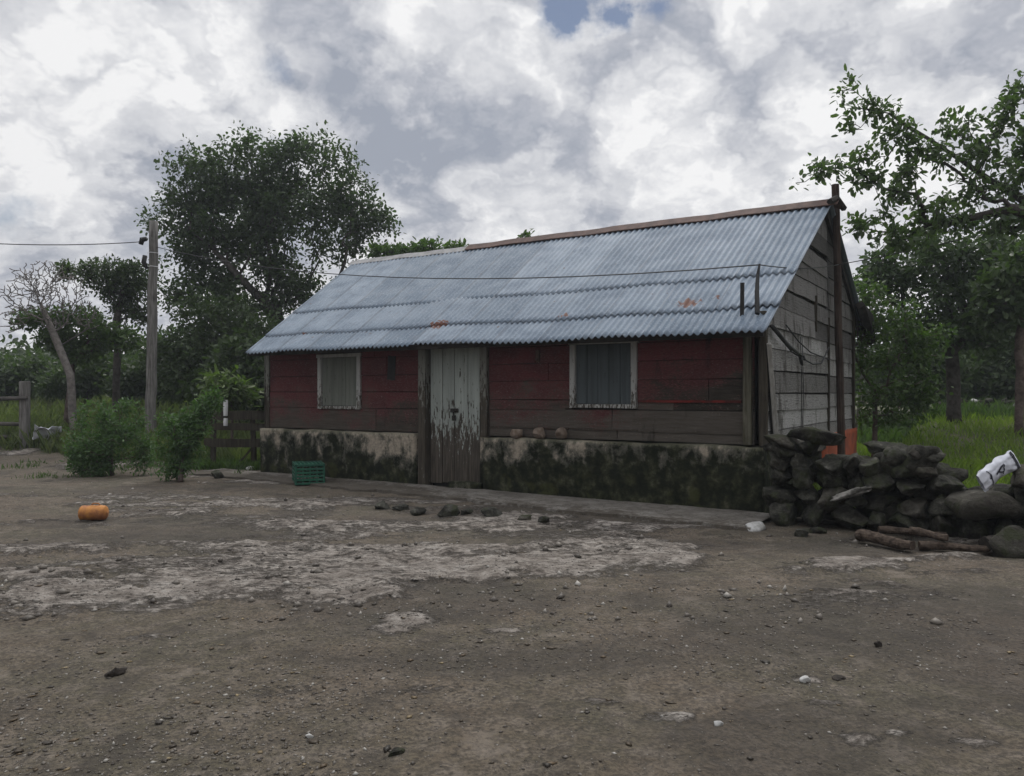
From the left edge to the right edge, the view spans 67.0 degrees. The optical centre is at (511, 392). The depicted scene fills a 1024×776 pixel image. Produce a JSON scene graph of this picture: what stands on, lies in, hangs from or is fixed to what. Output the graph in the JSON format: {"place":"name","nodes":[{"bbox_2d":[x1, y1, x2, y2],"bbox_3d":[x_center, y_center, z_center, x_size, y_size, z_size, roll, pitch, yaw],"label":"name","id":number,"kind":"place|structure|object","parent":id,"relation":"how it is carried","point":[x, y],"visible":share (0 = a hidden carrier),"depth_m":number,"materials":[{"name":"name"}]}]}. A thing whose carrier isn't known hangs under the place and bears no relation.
{"place":"outdoors","nodes":[
{"label":"outdoors","id":0,"kind":"place"},
{"bbox_2d":[193,468,769,530],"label":"path","id":1,"kind":"structure","parent":0,"point":[731,519],"depth_m":10.35,"materials":[{"name":"concrete"}]},
{"bbox_2d":[292,460,324,484],"bbox_3d":[-3.364,1.312,12.777,0.476,0.334,0.616,0,0,-20],"label":"plastic crate","id":2,"kind":"object","parent":1,"relation":"on","point":[320,464],"visible":0.96,"depth_m":12.53,"materials":[{"name":"green plastic"}]},
{"bbox_2d":[0,400,1023,775],"bbox_3d":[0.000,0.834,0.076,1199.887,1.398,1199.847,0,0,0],"label":"ground","id":3,"kind":"structure","parent":0,"point":[760,730],"depth_m":4.69,"materials":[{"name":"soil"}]},
{"bbox_2d":[0,381,30,447],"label":"rail fence","id":4,"kind":"object","parent":3,"relation":"on","point":[24,399],"visible":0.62,"depth_m":18.42,"materials":[{"name":"grey wood"}]},
{"bbox_2d":[0,350,60,402],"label":"dark bush","id":5,"kind":"object","parent":3,"relation":"on","point":[23,368],"visible":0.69,"depth_m":26.55,"materials":[{"name":"green plant"}]},
{"bbox_2d":[0,261,100,433],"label":"bare tree","id":6,"kind":"object","parent":3,"relation":"on","point":[64,360],"visible":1,"depth_m":19.45,"materials":[{"name":"grey plant"}]},
{"bbox_2d":[8,302,146,427],"bbox_3d":[-11.443,-0.585,20.305,3.501,3.589,1.328,0,0,0],"label":"tree","id":7,"kind":"object","parent":3,"relation":"on","point":[88,344],"visible":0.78,"depth_m":20.16,"materials":[{"name":"green plant"}]},
{"bbox_2d":[32,349,139,402],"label":"dark bush","id":8,"kind":"object","parent":3,"relation":"on","point":[54,385],"visible":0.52,"depth_m":25.52,"materials":[{"name":"green plant"}]},
{"bbox_2d":[78,503,108,519],"bbox_3d":[-4.905,1.388,9.079,0.286,0.203,0.217,0,0,-6],"label":"plastic tub","id":9,"kind":"object","parent":3,"relation":"on","point":[94,512],"visible":1,"depth_m":9.00,"materials":[{"name":"orange plastic"}]},
{"bbox_2d":[53,253,162,412],"bbox_3d":[-11.613,-1.478,22.068,3.103,4.928,1.659,0,0,0],"label":"tree","id":10,"kind":"object","parent":3,"relation":"on","point":[123,283],"visible":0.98,"depth_m":21.85,"materials":[{"name":"green plant"}]},
{"bbox_2d":[59,396,158,476],"bbox_3d":[-7.337,0.818,14.126,1.838,1.548,1.161,0,0,0],"label":"roadside shrub","id":11,"kind":"object","parent":3,"relation":"on","point":[109,442],"visible":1,"depth_m":14.01,"materials":[{"name":"green plant"}]},
{"bbox_2d":[104,667,126,676],"bbox_3d":[-2.104,1.483,4.112,0.108,0.072,0.082,0,0,-39],"label":"dirt clod","id":12,"kind":"object","parent":3,"relation":"on","point":[115,671],"visible":0.94,"depth_m":4.09,"materials":[{"name":"brown soil"}]},
{"bbox_2d":[1,457,250,478],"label":"weeds","id":13,"kind":"object","parent":3,"relation":"on","point":[44,473],"visible":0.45,"depth_m":14.99,"materials":[{"name":"green plant"}]},
{"bbox_2d":[0,393,263,461],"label":"weeds","id":14,"kind":"object","parent":3,"relation":"on","point":[42,411],"visible":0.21,"depth_m":19.03,"materials":[{"name":"green plant"}]},
{"bbox_2d":[32,425,61,439],"bbox_3d":[-10.949,0.927,18.220,0.554,0.346,0.404,0,-10,-40],"label":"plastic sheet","id":15,"kind":"object","parent":14,"relation":"on","point":[43,431],"visible":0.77,"depth_m":18.18,"materials":[{"name":"white plastic"}]},
{"bbox_2d":[94,330,190,409],"bbox_3d":[-11.772,-0.614,25.035,3.194,2.918,1.993,0,0,0],"label":"dark bush","id":16,"kind":"object","parent":3,"relation":"on","point":[133,380],"visible":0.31,"depth_m":24.61,"materials":[{"name":"green plant"}]},
{"bbox_2d":[139,220,158,435],"bbox_3d":[-8.785,-1.382,18.710,0.413,5.558,0.306,0,0,-40],"label":"utility pole","id":17,"kind":"object","parent":3,"relation":"on","point":[151,367],"visible":0.9,"depth_m":18.66,"materials":[{"name":"grey wood"}]},
{"bbox_2d":[0,241,139,244],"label":"overhead wire","id":18,"kind":"object","parent":17,"relation":"attached to","point":[68,244],"visible":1,"depth_m":17.80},
{"bbox_2d":[157,247,757,278],"bbox_3d":[-2.755,-2.573,14.224,14.793,1.944,0.016,0,0,38],"label":"overhead wire","id":19,"kind":"object","parent":17,"relation":"attached to","point":[488,278],"visible":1,"depth_m":12.20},
{"bbox_2d":[147,384,226,481],"bbox_3d":[-5.540,0.709,13.219,1.345,1.722,0.834,0,0,0],"label":"roadside shrub","id":20,"kind":"object","parent":3,"relation":"on","point":[187,428],"visible":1,"depth_m":13.12,"materials":[{"name":"green plant"}]},
{"bbox_2d":[145,282,278,411],"bbox_3d":[-8.123,-1.008,21.437,3.946,4.158,2.316,0,0,0],"label":"understory tree","id":21,"kind":"object","parent":3,"relation":"on","point":[202,346],"visible":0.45,"depth_m":21.27,"materials":[{"name":"green plant"}]},
{"bbox_2d":[211,470,223,478],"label":"rock","id":22,"kind":"object","parent":3,"relation":"on","point":[217,474],"visible":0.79,"depth_m":13.56,"materials":[{"name":"stone"}]},
{"bbox_2d":[176,327,264,422],"bbox_3d":[-7.180,-0.241,20.032,2.883,2.962,1.913,0,0,0],"label":"dark bush","id":23,"kind":"object","parent":3,"relation":"on","point":[233,355],"visible":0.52,"depth_m":19.65,"materials":[{"name":"green plant"}]},
{"bbox_2d":[185,447,259,469],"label":"plants","id":24,"kind":"object","parent":3,"relation":"on","point":[228,463],"visible":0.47,"depth_m":15.10,"materials":[{"name":"green plant"}]},
{"bbox_2d":[195,363,263,448],"bbox_3d":[-6.212,0.418,16.989,1.546,2.166,1.247,0,0,0],"label":"yellow green plant","id":25,"kind":"object","parent":3,"relation":"on","point":[238,391],"visible":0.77,"depth_m":16.89,"materials":[{"name":"green plant"}]},
{"bbox_2d":[204,395,264,462],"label":"wooden gate","id":26,"kind":"structure","parent":3,"relation":"on","point":[253,427],"depth_m":15.37,"materials":[{"name":"brown wood"}]},
{"bbox_2d":[133,120,405,340],"bbox_3d":[-7.487,-3.827,23.981,8.490,9.344,3.843,0,0,0],"label":"broadleaf tree","id":27,"kind":"object","parent":3,"relation":"on","point":[265,206],"visible":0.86,"depth_m":23.64,"materials":[{"name":"green plant"}]},
{"bbox_2d":[375,500,389,508],"bbox_3d":[-1.681,1.468,10.010,0.232,0.148,0.194,0,0,-32],"label":"rock","id":28,"kind":"object","parent":3,"relation":"on","point":[382,504],"visible":0.8,"depth_m":9.95,"materials":[{"name":"stone"}]},
{"bbox_2d":[388,747,404,756],"bbox_3d":[-0.481,1.494,3.217,0.078,0.029,0.044,0,0,-21],"label":"rock","id":29,"kind":"object","parent":3,"relation":"on","point":[394,751],"visible":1,"depth_m":3.20,"materials":[{"name":"stone"}]},
{"bbox_2d":[392,504,408,510],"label":"rock","id":30,"kind":"object","parent":3,"relation":"on","point":[400,507],"visible":0.89,"depth_m":9.86,"materials":[{"name":"stone"}]},
{"bbox_2d":[363,235,468,257],"bbox_3d":[-3.030,-2.227,24.893,3.560,5.672,1.696,0,0,0],"label":"tree top","id":31,"kind":"object","parent":3,"relation":"on","point":[386,249],"visible":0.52,"depth_m":24.73,"materials":[{"name":"green plant"}]},
{"bbox_2d":[410,507,426,515],"bbox_3d":[-1.145,1.465,9.546,0.229,0.116,0.129,0,0,-40],"label":"rock","id":32,"kind":"object","parent":3,"relation":"on","point":[415,511],"visible":0.99,"depth_m":9.50,"materials":[{"name":"stone"}]},
{"bbox_2d":[437,504,459,516],"bbox_3d":[-0.767,1.442,9.370,0.281,0.194,0.207,0,0,-2],"label":"rock","id":33,"kind":"object","parent":3,"relation":"on","point":[447,510],"visible":0.81,"depth_m":9.31,"materials":[{"name":"stone"}]},
{"bbox_2d":[460,508,472,514],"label":"rock","id":34,"kind":"object","parent":3,"relation":"on","point":[467,511],"visible":0.89,"depth_m":9.49,"materials":[{"name":"stone"}]},
{"bbox_2d":[0,310,978,413],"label":"wood","id":35,"kind":"object","parent":3,"relation":"on","point":[18,351],"visible":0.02,"depth_m":32.92,"materials":[{"name":"green plant"}]},
{"bbox_2d":[481,507,502,516],"bbox_3d":[-0.227,1.454,9.312,0.332,0.163,0.201,0,0,-29],"label":"rock","id":36,"kind":"object","parent":3,"relation":"on","point":[490,511],"visible":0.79,"depth_m":9.24,"materials":[{"name":"stone"}]},
{"bbox_2d":[0,481,1023,625],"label":"rubble","id":37,"kind":"object","parent":3,"relation":"on","point":[35,569],"visible":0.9,"depth_m":5.89,"materials":[{"name":"grey stone"}]},
{"bbox_2d":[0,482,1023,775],"bbox_3d":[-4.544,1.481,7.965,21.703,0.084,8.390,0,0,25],"label":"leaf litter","id":38,"kind":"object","parent":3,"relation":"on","point":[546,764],"visible":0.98,"depth_m":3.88,"materials":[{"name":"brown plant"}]},
{"bbox_2d":[517,514,531,519],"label":"rock","id":39,"kind":"object","parent":3,"relation":"on","point":[524,517],"visible":0.74,"depth_m":8.92,"materials":[{"name":"stone"}]},
{"bbox_2d":[517,228,538,237],"bbox_3d":[0.410,-2.261,23.993,0.810,5.728,0.577,0,0,-42],"label":"tree top","id":40,"kind":"object","parent":3,"relation":"on","point":[525,233],"visible":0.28,"depth_m":23.98,"materials":[{"name":"green plant"}]},
{"bbox_2d":[538,516,548,522],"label":"rock","id":41,"kind":"object","parent":3,"relation":"on","point":[542,519],"visible":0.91,"depth_m":8.79,"materials":[{"name":"stone"}]},
{"bbox_2d":[244,195,875,512],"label":"wooden house","id":42,"kind":"structure","parent":3,"relation":"on","point":[688,388],"depth_m":11.74,"materials":[{"name":"paint"}]},
{"bbox_2d":[316,353,361,409],"bbox_3d":[-2.988,-0.200,13.418,1.064,0.966,0.094,0,0,33],"label":"window","id":43,"kind":"structure","parent":42,"relation":"in","point":[338,375],"depth_m":13.42,"materials":[{"name":"white paint"}]},
{"bbox_2d":[431,342,479,486],"bbox_3d":[-0.887,0.300,12.068,0.970,2.400,0.150,0,0,33],"label":"door","id":44,"kind":"structure","parent":42,"relation":"in","point":[455,372],"depth_m":12.06,"materials":[{"name":"white paint"}]},
{"bbox_2d":[510,429,522,438],"bbox_3d":[0.064,0.598,11.350,0.188,0.152,0.183,6,0,0],"label":"coconut","id":45,"kind":"object","parent":42,"relation":"on","point":[516,433],"visible":1,"depth_m":11.28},
{"bbox_2d":[533,427,545,438],"bbox_3d":[0.403,0.578,11.157,0.191,0.172,0.188,14,2,33],"label":"coconut","id":46,"kind":"object","parent":42,"relation":"on","point":[538,432],"visible":1,"depth_m":11.11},
{"bbox_2d":[555,427,566,438],"bbox_3d":[0.700,0.567,10.959,0.174,0.162,0.156,0,0,-10],"label":"coconut","id":47,"kind":"object","parent":42,"relation":"on","point":[560,432],"visible":1,"depth_m":10.91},
{"bbox_2d":[568,341,639,408],"bbox_3d":[1.263,-0.264,10.711,1.063,0.953,0.093,0,0,32],"label":"window","id":48,"kind":"structure","parent":42,"relation":"in","point":[601,375],"depth_m":10.70,"materials":[{"name":"white paint"}]},
{"bbox_2d":[761,234,982,268],"bbox_3d":[6.222,-2.428,12.345,8.036,1.652,1.376,0,0,-31],"label":"overhead wire","id":49,"kind":"object","parent":42,"relation":"attached to","point":[864,259],"visible":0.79,"depth_m":12.69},
{"bbox_2d":[714,721,722,726],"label":"rock","id":50,"kind":"object","parent":3,"relation":"on","point":[718,723],"visible":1,"depth_m":3.47,"materials":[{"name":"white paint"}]},
{"bbox_2d":[745,521,765,531],"bbox_3d":[2.660,1.479,8.474,0.248,0.134,0.174,0,0,-27],"label":"rock","id":51,"kind":"object","parent":3,"relation":"on","point":[756,526],"visible":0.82,"depth_m":8.46,"materials":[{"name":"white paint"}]},
{"bbox_2d":[794,528,809,536],"bbox_3d":[3.047,1.486,8.127,0.150,0.146,0.137,0,0,28],"label":"rock","id":52,"kind":"object","parent":3,"relation":"on","point":[800,532],"visible":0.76,"depth_m":8.07,"materials":[{"name":"stone"}]},
{"bbox_2d":[799,675,810,682],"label":"rock","id":53,"kind":"object","parent":3,"relation":"on","point":[804,679],"visible":1,"depth_m":4.04,"materials":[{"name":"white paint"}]},
{"bbox_2d":[809,527,826,533],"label":"rock","id":54,"kind":"object","parent":3,"relation":"on","point":[817,530],"visible":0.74,"depth_m":8.27,"materials":[{"name":"stone"}]},
{"bbox_2d":[831,184,845,454],"bbox_3d":[5.385,-0.918,12.752,0.237,5.038,0.132,0,0,0],"label":"wooden post","id":55,"kind":"object","parent":3,"relation":"on","point":[838,328],"visible":0.76,"depth_m":12.70,"materials":[{"name":"brown wood"}]},
{"bbox_2d":[832,674,845,680],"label":"dirt clod","id":56,"kind":"object","parent":3,"relation":"on","point":[836,677],"visible":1,"depth_m":4.09,"materials":[{"name":"soil"}]},
{"bbox_2d":[855,289,874,429],"bbox_3d":[7.274,-0.562,15.999,0.469,3.211,0.076,0,0,0],"label":"wooden pole","id":57,"kind":"object","parent":3,"relation":"on","point":[857,413],"visible":0.21,"depth_m":15.98,"materials":[{"name":"brown wood"}]},
{"bbox_2d":[874,640,881,646],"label":"dirt clod","id":58,"kind":"object","parent":3,"relation":"on","point":[877,643],"visible":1,"depth_m":4.59,"materials":[{"name":"brown soil"}]},
{"bbox_2d":[854,529,915,549],"bbox_3d":[3.636,1.429,7.533,0.146,0.130,0.589,0,0,-29],"label":"log","id":59,"kind":"object","parent":3,"relation":"on","point":[863,535],"visible":1,"depth_m":7.50,"materials":[{"name":"brown wood"}]},
{"bbox_2d":[762,427,1023,538],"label":"stone wall","id":60,"kind":"structure","parent":3,"relation":"on","point":[895,484],"depth_m":8.27,"materials":[{"name":"stone"}]},
{"bbox_2d":[976,450,1020,491],"bbox_3d":[4.763,0.764,7.577,0.521,0.400,0.133,0,0,-17],"label":"plastic sack","id":61,"kind":"object","parent":60,"relation":"on","point":[989,475],"visible":1,"depth_m":7.53,"materials":[{"name":"white plastic"}]},
{"bbox_2d":[854,271,957,457],"bbox_3d":[7.629,-0.464,15.191,2.247,3.874,1.190,0,0,0],"label":"leafy shrub","id":62,"kind":"object","parent":3,"relation":"on","point":[922,355],"visible":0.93,"depth_m":15.07,"materials":[{"name":"green plant"}]},
{"bbox_2d":[789,64,1023,258],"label":"broadleaf tree","id":63,"kind":"object","parent":3,"relation":"on","point":[1008,213],"visible":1,"depth_m":12.76,"materials":[{"name":"green plant"}]},
{"bbox_2d":[878,526,946,534],"bbox_3d":[4.097,1.421,7.923,0.644,0.103,0.097,0,0,11],"label":"log","id":64,"kind":"object","parent":3,"relation":"on","point":[891,530],"visible":0.45,"depth_m":7.92,"materials":[{"name":"brown wood"}]},
{"bbox_2d":[812,405,1023,507],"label":"grass","id":65,"kind":"structure","parent":3,"relation":"on","point":[975,466],"depth_m":15.18,"materials":[{"name":"green plant"}]},
{"bbox_2d":[857,335,985,419],"bbox_3d":[12.719,-0.560,24.020,3.760,3.823,2.407,0,0,0],"label":"dark bush","id":66,"kind":"object","parent":3,"relation":"on","point":[965,364],"visible":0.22,"depth_m":23.59,"materials":[{"name":"green plant"}]},
{"bbox_2d":[855,390,1014,443],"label":"weeds","id":67,"kind":"object","parent":3,"relation":"on","point":[976,409],"visible":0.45,"depth_m":19.62,"materials":[{"name":"green plant"}]},
{"bbox_2d":[852,220,1023,423],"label":"broadleaf tree","id":68,"kind":"object","parent":3,"relation":"on","point":[948,291],"visible":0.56,"depth_m":17.70,"materials":[{"name":"green plant"}]},
{"bbox_2d":[918,541,988,552],"bbox_3d":[4.152,1.445,7.284,0.594,0.092,0.105,0,0,10],"label":"log","id":69,"kind":"object","parent":3,"relation":"on","point":[929,545],"visible":1,"depth_m":7.26,"materials":[{"name":"brown wood"}]},
{"bbox_2d":[909,526,948,540],"bbox_3d":[3.982,1.345,7.390,0.329,0.107,0.101,0,0,40],"label":"log","id":70,"kind":"object","parent":69,"relation":"on","point":[917,531],"visible":1,"depth_m":7.37,"materials":[{"name":"brown wood"}]},
{"bbox_2d":[907,398,1014,427],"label":"rubble wall","id":71,"kind":"structure","parent":3,"relation":"on","point":[988,400],"depth_m":21.94,"materials":[{"name":"stone"}]},
{"bbox_2d":[930,317,1011,401],"bbox_3d":[15.071,-1.136,24.985,3.905,3.382,2.461,0,0,0],"label":"dark bush","id":72,"kind":"object","parent":3,"relation":"on","point":[970,393],"visible":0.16,"depth_m":24.59,"materials":[{"name":"green plant"}]},
{"bbox_2d":[978,535,993,550],"bbox_3d":[4.583,1.405,7.280,0.382,0.140,0.163,0,0,-19],"label":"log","id":73,"kind":"object","parent":3,"relation":"on","point":[984,540],"visible":0.24,"depth_m":7.22,"materials":[{"name":"brown wood"}]},
{"bbox_2d":[961,235,1023,436],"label":"slim tree","id":74,"kind":"object","parent":3,"relation":"on","point":[1000,291],"visible":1,"depth_m":15.92,"materials":[{"name":"green plant"}]},
{"bbox_2d":[975,331,1015,402],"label":"dark bush","id":75,"kind":"object","parent":3,"relation":"on","point":[1002,384],"visible":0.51,"depth_m":23.84,"materials":[{"name":"green plant"}]},
{"bbox_2d":[988,525,1023,557],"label":"rock","id":76,"kind":"object","parent":3,"relation":"on","point":[1006,542],"visible":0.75,"depth_m":7.10,"materials":[{"name":"stone"}]},
{"bbox_2d":[0,0,1023,357],"label":"sky","id":77,"kind":"structure","parent":0,"point":[477,121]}
]}

